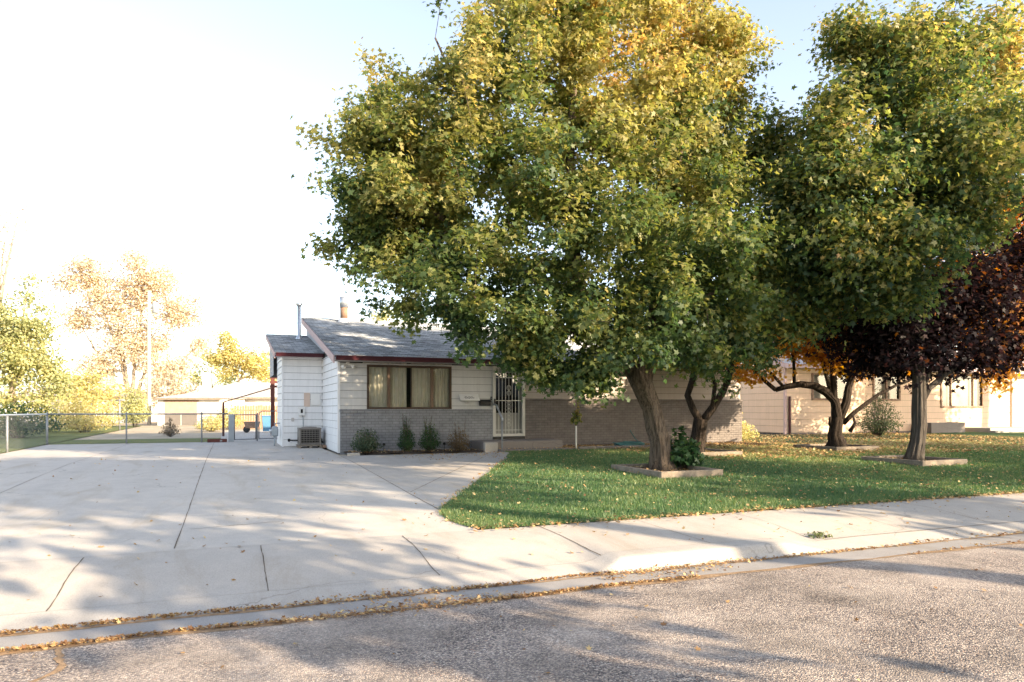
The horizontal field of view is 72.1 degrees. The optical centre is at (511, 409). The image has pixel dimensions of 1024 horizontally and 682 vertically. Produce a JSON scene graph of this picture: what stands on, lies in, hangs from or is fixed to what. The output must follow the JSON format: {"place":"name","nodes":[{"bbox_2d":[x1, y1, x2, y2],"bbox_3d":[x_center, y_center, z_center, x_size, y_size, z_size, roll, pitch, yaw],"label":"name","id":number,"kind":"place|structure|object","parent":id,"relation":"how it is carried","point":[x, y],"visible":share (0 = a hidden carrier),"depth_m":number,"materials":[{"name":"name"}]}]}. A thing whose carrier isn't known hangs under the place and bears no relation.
{"place":"outdoors","nodes":[
{"label":"outdoors","id":0,"kind":"place"},
{"bbox_2d":[0,425,142,452],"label":"side lawn","id":1,"kind":"structure","parent":0,"point":[56,437],"depth_m":31.31,"materials":[{"name":"green plant"}]},
{"bbox_2d":[0,401,68,437],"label":"shrub","id":2,"kind":"object","parent":1,"relation":"on","point":[26,423],"visible":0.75,"depth_m":30.78,"materials":[{"name":"green plant"}]},
{"bbox_2d":[39,396,84,429],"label":"shrub","id":3,"kind":"object","parent":1,"relation":"on","point":[62,415],"visible":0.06,"depth_m":43.90,"materials":[{"name":"green plant"}]},
{"bbox_2d":[42,378,122,432],"bbox_3d":[-23.064,-0.259,37.917,3.848,3.118,3.957,0,0,-22],"label":"shrub","id":4,"kind":"object","parent":1,"relation":"on","point":[83,404],"visible":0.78,"depth_m":37.65,"materials":[{"name":"green plant"}]},
{"bbox_2d":[58,399,124,430],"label":"clothesline","id":5,"kind":"object","parent":1,"relation":"on","point":[119,400],"visible":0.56,"depth_m":41.97,"materials":[{"name":"metal"}]},
{"bbox_2d":[117,382,151,426],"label":"shrub","id":6,"kind":"object","parent":1,"relation":"on","point":[137,406],"visible":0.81,"depth_m":49.67,"materials":[{"name":"yellow plant"}]},
{"bbox_2d":[48,438,220,444],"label":"back lawn","id":7,"kind":"structure","parent":0,"point":[139,441],"depth_m":27.54,"materials":[{"name":"green plant"}]},
{"bbox_2d":[75,425,221,439],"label":"yard dirt","id":8,"kind":"structure","parent":0,"point":[146,435],"depth_m":35.45,"materials":[{"name":"brown soil"}]},
{"bbox_2d":[159,419,179,436],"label":"shrub","id":9,"kind":"object","parent":8,"relation":"on","point":[167,430],"visible":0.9,"depth_m":32.43,"materials":[{"name":"brown plant"}]},
{"bbox_2d":[193,415,227,431],"bbox_3d":[-17.127,0.760,40.017,1.866,1.083,1.916,0,0,-45],"label":"shrub","id":10,"kind":"object","parent":8,"relation":"on","point":[212,423],"visible":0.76,"depth_m":39.76,"materials":[{"name":"yellow plant"}]},
{"bbox_2d":[0,441,476,561],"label":"driveway","id":11,"kind":"structure","parent":0,"point":[234,504],"depth_m":10.87,"materials":[{"name":"concrete"}]},
{"bbox_2d":[0,413,47,452],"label":"chain link fence","id":12,"kind":"object","parent":11,"relation":"on","point":[20,415],"visible":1,"depth_m":21.73,"materials":[{"name":"metal"}]},
{"bbox_2d":[46,412,227,444],"bbox_3d":[-13.824,0.738,26.232,6.042,1.265,0.080,0,0,-22],"label":"chain link fence","id":13,"kind":"object","parent":11,"relation":"on","point":[126,414],"visible":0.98,"depth_m":26.10,"materials":[{"name":"metal"}]},
{"bbox_2d":[269,423,279,445],"bbox_3d":[-8.232,0.879,24.407,0.297,0.822,0.364,0,0,-6],"label":"gas meter","id":14,"kind":"object","parent":11,"relation":"on","point":[273,431],"visible":0.95,"depth_m":24.28,"materials":[{"name":"grey metal"}]},
{"bbox_2d":[296,444,321,447],"bbox_3d":[-6.726,1.223,23.361,0.790,0.094,0.760,0,0,-22],"label":"pallet","id":15,"kind":"object","parent":11,"relation":"on","point":[308,446],"visible":0.8,"depth_m":23.06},
{"bbox_2d":[297,427,320,444],"bbox_3d":[-6.739,0.876,23.394,0.710,0.588,0.690,0,0,-22],"label":"air conditioner","id":16,"kind":"object","parent":15,"relation":"on","point":[308,435],"visible":1,"depth_m":23.11,"materials":[{"name":"beige paint"}]},
{"bbox_2d":[200,373,276,414],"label":"house","id":17,"kind":"structure","parent":0,"point":[239,389],"depth_m":63.23,"materials":[{"name":"beige paint"}]},
{"bbox_2d":[255,402,267,411],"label":"window","id":18,"kind":"structure","parent":17,"relation":"in","point":[257,404],"depth_m":61.94,"materials":[{"name":"white paint"}]},
{"bbox_2d":[221,430,276,441],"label":"back driveway","id":19,"kind":"structure","parent":0,"point":[249,435],"depth_m":32.70,"materials":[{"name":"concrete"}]},
{"bbox_2d":[222,388,271,435],"bbox_3d":[-12.598,0.111,33.499,2.213,2.319,0.099,0,0,-28],"label":"patio cover","id":20,"kind":"object","parent":19,"relation":"on","point":[223,417],"visible":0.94,"depth_m":33.02,"materials":[{"name":"brown metal"}]},
{"bbox_2d":[243,421,259,432],"bbox_3d":[-14.051,0.968,38.004,0.880,0.596,0.600,0,0,-22],"label":"garden cart","id":21,"kind":"object","parent":19,"relation":"on","point":[249,426],"visible":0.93,"depth_m":37.80,"materials":[{"name":"brown metal"}]},
{"bbox_2d":[228,411,276,441],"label":"driveway gate","id":22,"kind":"structure","parent":19,"relation":"on","point":[231,428],"depth_m":27.86,"materials":[{"name":"grey metal"}]},
{"bbox_2d":[261,415,270,430],"bbox_3d":[-13.577,0.785,38.995,0.560,0.870,0.650,0,0,-22],"label":"wheelie bin","id":23,"kind":"object","parent":19,"relation":"on","point":[266,422],"visible":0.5,"depth_m":38.75,"materials":[{"name":"blue plastic"}]},
{"bbox_2d":[270,378,276,428],"bbox_3d":[-11.429,-0.150,34.281,0.670,2.880,0.200,0,0,-22],"label":"porch post","id":24,"kind":"object","parent":19,"relation":"on","point":[273,386],"visible":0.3,"depth_m":34.12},
{"bbox_2d":[347,453,359,455],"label":"edging block","id":25,"kind":"structure","parent":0,"point":[351,454],"depth_m":19.25,"materials":[{"name":"concrete"}]},
{"bbox_2d":[343,448,477,454],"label":"bed soil","id":26,"kind":"structure","parent":0,"point":[416,451],"depth_m":20.61,"materials":[{"name":"brown soil"}]},
{"bbox_2d":[350,429,383,454],"bbox_3d":[-4.149,0.906,19.983,0.901,0.787,0.946,0,0,33],"label":"shrub","id":27,"kind":"object","parent":26,"relation":"on","point":[362,444],"visible":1,"depth_m":19.89,"materials":[{"name":"green plant"}]},
{"bbox_2d":[396,413,415,451],"bbox_3d":[-3.088,0.702,20.587,0.600,1.190,0.588,0,0,-22],"label":"shrub","id":28,"kind":"object","parent":26,"relation":"on","point":[406,444],"visible":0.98,"depth_m":20.52,"materials":[{"name":"green plant"}]},
{"bbox_2d":[417,416,440,450],"bbox_3d":[-2.450,0.724,20.856,0.741,1.147,0.753,0,0,-22],"label":"shrub","id":29,"kind":"object","parent":26,"relation":"on","point":[429,443],"visible":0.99,"depth_m":20.77,"materials":[{"name":"green plant"}]},
{"bbox_2d":[446,422,471,450],"bbox_3d":[-1.618,0.794,21.198,0.781,1.006,0.727,0,0,16],"label":"shrub","id":30,"kind":"object","parent":26,"relation":"on","point":[458,445],"visible":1,"depth_m":21.13,"materials":[{"name":"brown plant"}]},
{"bbox_2d":[342,452,510,509],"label":"path","id":31,"kind":"structure","parent":0,"point":[434,481],"depth_m":15.40,"materials":[{"name":"concrete"}]},
{"bbox_2d":[0,411,1021,615],"bbox_3d":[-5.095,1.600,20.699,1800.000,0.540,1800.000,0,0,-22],"label":"ground","id":32,"kind":"structure","parent":0,"point":[154,424],"depth_m":11.34,"materials":[{"name":"brown soil"}]},
{"bbox_2d":[0,196,44,302],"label":"background tree","id":33,"kind":"object","parent":32,"relation":"on","point":[6,269],"visible":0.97,"depth_m":62.01,"materials":[{"name":"green plant"}]},
{"bbox_2d":[0,267,83,426],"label":"background tree","id":34,"kind":"object","parent":32,"relation":"on","point":[15,353],"visible":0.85,"depth_m":41.69,"materials":[{"name":"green plant"}]},
{"bbox_2d":[39,363,134,417],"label":"background tree","id":35,"kind":"object","parent":32,"relation":"on","point":[95,380],"visible":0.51,"depth_m":59.79,"materials":[{"name":"yellow plant"}]},
{"bbox_2d":[16,379,158,422],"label":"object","id":36,"kind":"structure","parent":32,"relation":"on","point":[153,419],"depth_m":69.34,"materials":[{"name":"beige plant"}]},
{"bbox_2d":[44,239,218,399],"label":"background tree","id":37,"kind":"object","parent":32,"relation":"on","point":[153,281],"visible":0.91,"depth_m":71.32,"materials":[{"name":"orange plant"}]},
{"bbox_2d":[144,291,158,424],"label":"utility pole","id":38,"kind":"object","parent":32,"relation":"on","point":[155,307],"visible":0.94,"depth_m":57.89,"materials":[{"name":"brown wood"}]},
{"bbox_2d":[59,298,142,302],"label":"overhead wire","id":39,"kind":"object","parent":38,"relation":"attached to","point":[94,301],"visible":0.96,"depth_m":59.79,"materials":[{"name":"black metal"}]},
{"bbox_2d":[150,298,294,324],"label":"overhead wire","id":40,"kind":"object","parent":38,"relation":"attached to","point":[229,322],"visible":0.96,"depth_m":46.68,"materials":[{"name":"black metal"}]},
{"bbox_2d":[124,348,205,411],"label":"background tree","id":41,"kind":"object","parent":32,"relation":"on","point":[172,389],"visible":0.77,"depth_m":65.49,"materials":[{"name":"yellow plant"}]},
{"bbox_2d":[153,391,244,425],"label":"outbuilding","id":42,"kind":"structure","parent":32,"relation":"on","point":[202,401],"depth_m":56.00,"materials":[{"name":"beige paint"}]},
{"bbox_2d":[165,402,196,424],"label":"door","id":43,"kind":"structure","parent":42,"relation":"in","point":[170,407],"depth_m":55.97,"materials":[{"name":"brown wood"}]},
{"bbox_2d":[178,345,243,389],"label":"background tree","id":44,"kind":"object","parent":32,"relation":"on","point":[196,376],"visible":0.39,"depth_m":109.71,"materials":[{"name":"yellow plant"}]},
{"bbox_2d":[207,439,226,441],"bbox_3d":[-11.322,1.205,27.035,0.700,0.130,0.145,0,0,-22],"label":"wood block","id":45,"kind":"object","parent":32,"relation":"on","point":[216,440],"depth_m":26.98,"materials":[{"name":"wood"}]},
{"bbox_2d":[217,397,245,429],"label":"shrub","id":46,"kind":"object","parent":32,"relation":"on","point":[236,416],"visible":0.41,"depth_m":43.88,"materials":[{"name":"yellow plant"}]},
{"bbox_2d":[199,324,276,382],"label":"background tree","id":47,"kind":"object","parent":32,"relation":"on","point":[227,357],"visible":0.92,"depth_m":81.40,"materials":[{"name":"yellow plant"}]},
{"bbox_2d":[234,405,277,428],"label":"wooden fence","id":48,"kind":"object","parent":32,"relation":"on","point":[252,409],"visible":0.49,"depth_m":46.00,"materials":[{"name":"beige wood"}]},
{"bbox_2d":[249,346,269,381],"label":"background tree","id":49,"kind":"object","parent":32,"relation":"on","point":[263,360],"visible":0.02,"depth_m":104.38,"materials":[{"name":"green plant"}]},
{"bbox_2d":[363,299,428,321],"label":"background tree","id":50,"kind":"object","parent":32,"relation":"on","point":[377,317],"visible":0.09,"depth_m":61.58,"materials":[{"name":"yellow plant"}]},
{"bbox_2d":[493,404,502,451],"bbox_3d":[-0.409,0.571,21.623,0.102,1.497,1.599,0,0,-11],"label":"handrail","id":51,"kind":"object","parent":32,"relation":"on","point":[501,427],"visible":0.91,"depth_m":20.86,"materials":[{"name":"metal"}]},
{"bbox_2d":[266,296,747,454],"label":"brick house","id":52,"kind":"structure","parent":32,"relation":"on","point":[385,383],"depth_m":23.00,"materials":[{"name":"paint"}]},
{"bbox_2d":[298,407,304,426],"bbox_3d":[-7.107,0.356,23.831,0.216,0.853,0.234,0,0,-22],"label":"disconnect box","id":53,"kind":"object","parent":52,"relation":"attached to","point":[301,411],"visible":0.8,"depth_m":23.85,"materials":[{"name":"white paint"}]},
{"bbox_2d":[304,393,319,406],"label":"wall panel","id":54,"kind":"structure","parent":52,"relation":"attached to","point":[315,399],"depth_m":24.02,"materials":[{"name":"white paint"}]},
{"bbox_2d":[341,362,355,368],"bbox_3d":[-4.795,-1.277,20.653,0.435,0.216,0.260,0,0,-22],"label":"floodlight","id":55,"kind":"object","parent":52,"relation":"attached to","point":[343,366],"visible":1,"depth_m":20.61,"materials":[{"name":"white paint"}]},
{"bbox_2d":[350,362,456,408],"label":"window","id":56,"kind":"structure","parent":52,"relation":"in","point":[388,386],"depth_m":21.66,"materials":[{"name":"glass"}]},
{"bbox_2d":[459,394,479,403],"bbox_3d":[-1.336,-0.324,22.099,0.640,0.302,0.180,0,0,-22],"label":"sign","id":57,"kind":"object","parent":52,"relation":"attached to","point":[469,397],"visible":1,"depth_m":22.09,"materials":[{"name":"beige paint"}]},
{"bbox_2d":[478,400,490,405],"bbox_3d":[-0.854,-0.210,22.320,0.400,0.190,0.130,0,0,-22],"label":"mailbox","id":58,"kind":"object","parent":52,"relation":"attached to","point":[484,402],"visible":1,"depth_m":22.29,"materials":[{"name":"black metal"}]},
{"bbox_2d":[494,368,521,436],"bbox_3d":[-0.171,-0.215,22.807,1.050,2.250,0.040,0,0,-22],"label":"door","id":59,"kind":"structure","parent":52,"relation":"in","point":[498,380],"depth_m":22.81,"materials":[{"name":"grey paint"}]},
{"bbox_2d":[492,366,524,436],"bbox_3d":[-0.088,-0.250,22.602,1.110,2.240,0.141,0,0,-22],"label":"security door","id":60,"kind":"structure","parent":52,"relation":"in","point":[494,377],"depth_m":22.61,"materials":[{"name":"beige metal"}]},
{"bbox_2d":[0,521,1023,633],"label":"kerb","id":61,"kind":"structure","parent":32,"relation":"on","point":[651,558],"depth_m":6.87,"materials":[{"name":"concrete"}]},
{"bbox_2d":[0,533,1023,648],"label":"gutter","id":62,"kind":"object","parent":32,"relation":"on","point":[125,629],"visible":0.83,"depth_m":6.23,"materials":[{"name":"concrete"}]},
{"bbox_2d":[0,532,1023,654],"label":"gutter silt","id":63,"kind":"object","parent":62,"relation":"on","point":[5,652],"visible":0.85,"depth_m":5.91,"materials":[{"name":"brown soil"}]},
{"bbox_2d":[471,439,574,452],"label":"front steps","id":64,"kind":"structure","parent":32,"relation":"on","point":[495,445],"depth_m":21.62,"materials":[{"name":"concrete"}]},
{"bbox_2d":[578,445,649,449],"bbox_3d":[3.849,1.245,22.522,3.850,0.170,0.120,0,0,-22],"label":"bed edging","id":65,"kind":"object","parent":32,"relation":"on","point":[600,447],"visible":0.26,"depth_m":22.13,"materials":[{"name":"concrete"}]},
{"bbox_2d":[741,351,1023,434],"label":"neighbour house","id":66,"kind":"structure","parent":32,"relation":"on","point":[766,409],"depth_m":37.36,"materials":[{"name":"paint"}]},
{"bbox_2d":[811,373,848,399],"bbox_3d":[16.302,-1.140,36.079,2.600,1.380,0.230,0,0,-22],"label":"window","id":67,"kind":"structure","parent":66,"relation":"in","point":[817,378],"depth_m":36.02,"materials":[{"name":"white metal"}]},
{"bbox_2d":[873,375,900,400],"bbox_3d":[19.918,-1.140,37.540,2.000,1.380,0.230,0,0,-22],"label":"window","id":68,"kind":"structure","parent":66,"relation":"in","point":[890,395],"depth_m":37.64,"materials":[{"name":"glass"}]},
{"bbox_2d":[940,374,983,407],"bbox_3d":[25.342,-1.030,39.731,3.500,1.900,0.230,0,0,-22],"label":"window","id":69,"kind":"structure","parent":66,"relation":"in","point":[968,397],"depth_m":39.91,"materials":[{"name":"glass"}]},
{"bbox_2d":[927,422,964,432],"bbox_3d":[23.284,1.020,38.285,2.600,0.600,0.950,0,0,-22],"label":"planter box","id":70,"kind":"object","parent":32,"relation":"on","point":[949,427],"visible":0.57,"depth_m":37.79,"materials":[{"name":"concrete"}]},
{"bbox_2d":[965,426,1023,432],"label":"front stoop","id":71,"kind":"object","parent":32,"relation":"on","point":[996,429],"visible":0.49,"depth_m":38.55,"materials":[{"name":"concrete"}]},
{"bbox_2d":[0,543,1023,681],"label":"road","id":72,"kind":"structure","parent":0,"point":[790,625],"depth_m":4.86,"materials":[{"name":"grey asphalt"}]},
{"bbox_2d":[30,648,65,681],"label":"road crack","id":73,"kind":"object","parent":72,"relation":"on","point":[59,660],"visible":1,"depth_m":4.42,"materials":[{"name":"beige asphalt"}]},
{"bbox_2d":[0,493,1023,614],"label":"sidewalk","id":74,"kind":"structure","parent":0,"point":[61,584],"depth_m":7.37,"materials":[{"name":"concrete"}]},
{"bbox_2d":[804,531,832,538],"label":"weed","id":75,"kind":"object","parent":74,"relation":"on","point":[819,534],"visible":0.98,"depth_m":8.68,"materials":[{"name":"green plant"}]},
{"bbox_2d":[0,0,1023,406],"label":"sky","id":76,"kind":"structure","parent":0,"point":[167,126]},
{"bbox_2d":[438,432,1023,528],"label":"lawn","id":77,"kind":"structure","parent":0,"point":[1014,434],"depth_m":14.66,"materials":[{"name":"green plant"}]},
{"bbox_2d":[0,432,1023,680],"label":"fallen leaves","id":78,"kind":"object","parent":77,"relation":"on","point":[486,584],"visible":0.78,"depth_m":8.26,"materials":[{"name":"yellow plant"}]},
{"bbox_2d":[571,413,576,448],"bbox_3d":[1.940,0.718,21.899,0.055,1.204,0.335,0,0,-25],"label":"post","id":79,"kind":"object","parent":77,"relation":"on","point":[575,436],"visible":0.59,"depth_m":21.78,"materials":[{"name":"white paint"}]},
{"bbox_2d":[570,402,581,425],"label":"leafy sprig","id":80,"kind":"object","parent":79,"relation":"attached to","point":[575,418],"visible":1,"depth_m":21.66,"materials":[{"name":"green plant"}]},
{"bbox_2d":[564,442,767,447],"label":"wall bed soil","id":81,"kind":"structure","parent":77,"relation":"on","point":[718,444],"depth_m":24.59,"materials":[{"name":"brown soil"}]},
{"bbox_2d":[612,430,644,445],"bbox_3d":[3.983,0.971,23.399,0.893,0.522,1.627,0,0,34],"label":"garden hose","id":82,"kind":"object","parent":81,"relation":"on","point":[624,443],"visible":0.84,"depth_m":22.97,"materials":[{"name":"teal rubber"}]},
{"bbox_2d":[611,463,722,478],"bbox_3d":[3.322,1.355,15.309,1.530,0.200,2.000,0,0,-22],"label":"timber bed","id":83,"kind":"object","parent":77,"relation":"on","point":[698,471],"visible":0.56,"depth_m":14.57,"materials":[{"name":"wood"}]},
{"bbox_2d":[290,0,809,470],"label":"maple tree","id":84,"kind":"object","parent":83,"relation":"in","point":[407,207],"visible":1,"depth_m":14.55,"materials":[{"name":"green plant"}]},
{"bbox_2d":[670,425,707,469],"bbox_3d":[3.840,0.842,15.682,1.062,1.013,0.980,0,0,-22],"label":"shrub","id":85,"kind":"object","parent":83,"relation":"in","point":[685,453],"visible":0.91,"depth_m":15.46,"materials":[{"name":"green plant"}]},
{"bbox_2d":[698,448,742,456],"bbox_3d":[5.324,1.270,20.270,1.600,0.200,2.000,0,0,-22],"label":"timber bed","id":86,"kind":"object","parent":77,"relation":"on","point":[721,452],"visible":0.14,"depth_m":19.47,"materials":[{"name":"wood"}]},
{"bbox_2d":[608,71,840,451],"bbox_3d":[5.667,-3.972,19.794,6.943,10.913,5.182,0,0,13],"label":"maple tree","id":87,"kind":"object","parent":86,"relation":"in","point":[770,149],"visible":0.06,"depth_m":18.73,"materials":[{"name":"green plant"}]},
{"bbox_2d":[742,412,759,439],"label":"shrub","id":88,"kind":"object","parent":77,"relation":"on","point":[746,434],"visible":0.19,"depth_m":27.67,"materials":[{"name":"yellow plant"}]},
{"bbox_2d":[793,444,878,450],"bbox_3d":[10.459,1.263,22.777,1.800,0.200,1.800,0,0,-22],"label":"timber bed","id":89,"kind":"object","parent":77,"relation":"on","point":[855,447],"visible":0.5,"depth_m":22.15,"materials":[{"name":"wood"}]},
{"bbox_2d":[717,262,911,446],"bbox_3d":[9.874,-2.191,22.759,6.798,7.246,3.754,0,0,2],"label":"maple tree","id":90,"kind":"object","parent":89,"relation":"in","point":[837,419],"visible":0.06,"depth_m":22.68,"materials":[{"name":"orange plant"}]},
{"bbox_2d":[850,383,904,435],"bbox_3d":[17.170,-0.043,33.027,2.179,2.723,2.278,0,0,-22],"label":"shrub","id":91,"kind":"object","parent":77,"relation":"on","point":[879,426],"visible":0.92,"depth_m":32.74,"materials":[{"name":"green plant"}]},
{"bbox_2d":[861,455,967,465],"bbox_3d":[10.364,1.354,18.208,1.600,0.200,1.800,0,0,-22],"label":"timber bed","id":92,"kind":"object","parent":77,"relation":"on","point":[939,461],"visible":0.56,"depth_m":17.61,"materials":[{"name":"wood"}]},
{"bbox_2d":[735,0,1023,460],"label":"maple tree","id":93,"kind":"object","parent":92,"relation":"in","point":[954,163],"visible":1,"depth_m":15.78,"materials":[{"name":"green plant"}]},
{"bbox_2d":[934,181,1023,399],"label":"maple tree","id":94,"kind":"object","parent":77,"relation":"on","point":[997,385],"visible":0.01,"depth_m":30.13,"materials":[{"name":"orange plant"}]}
]}

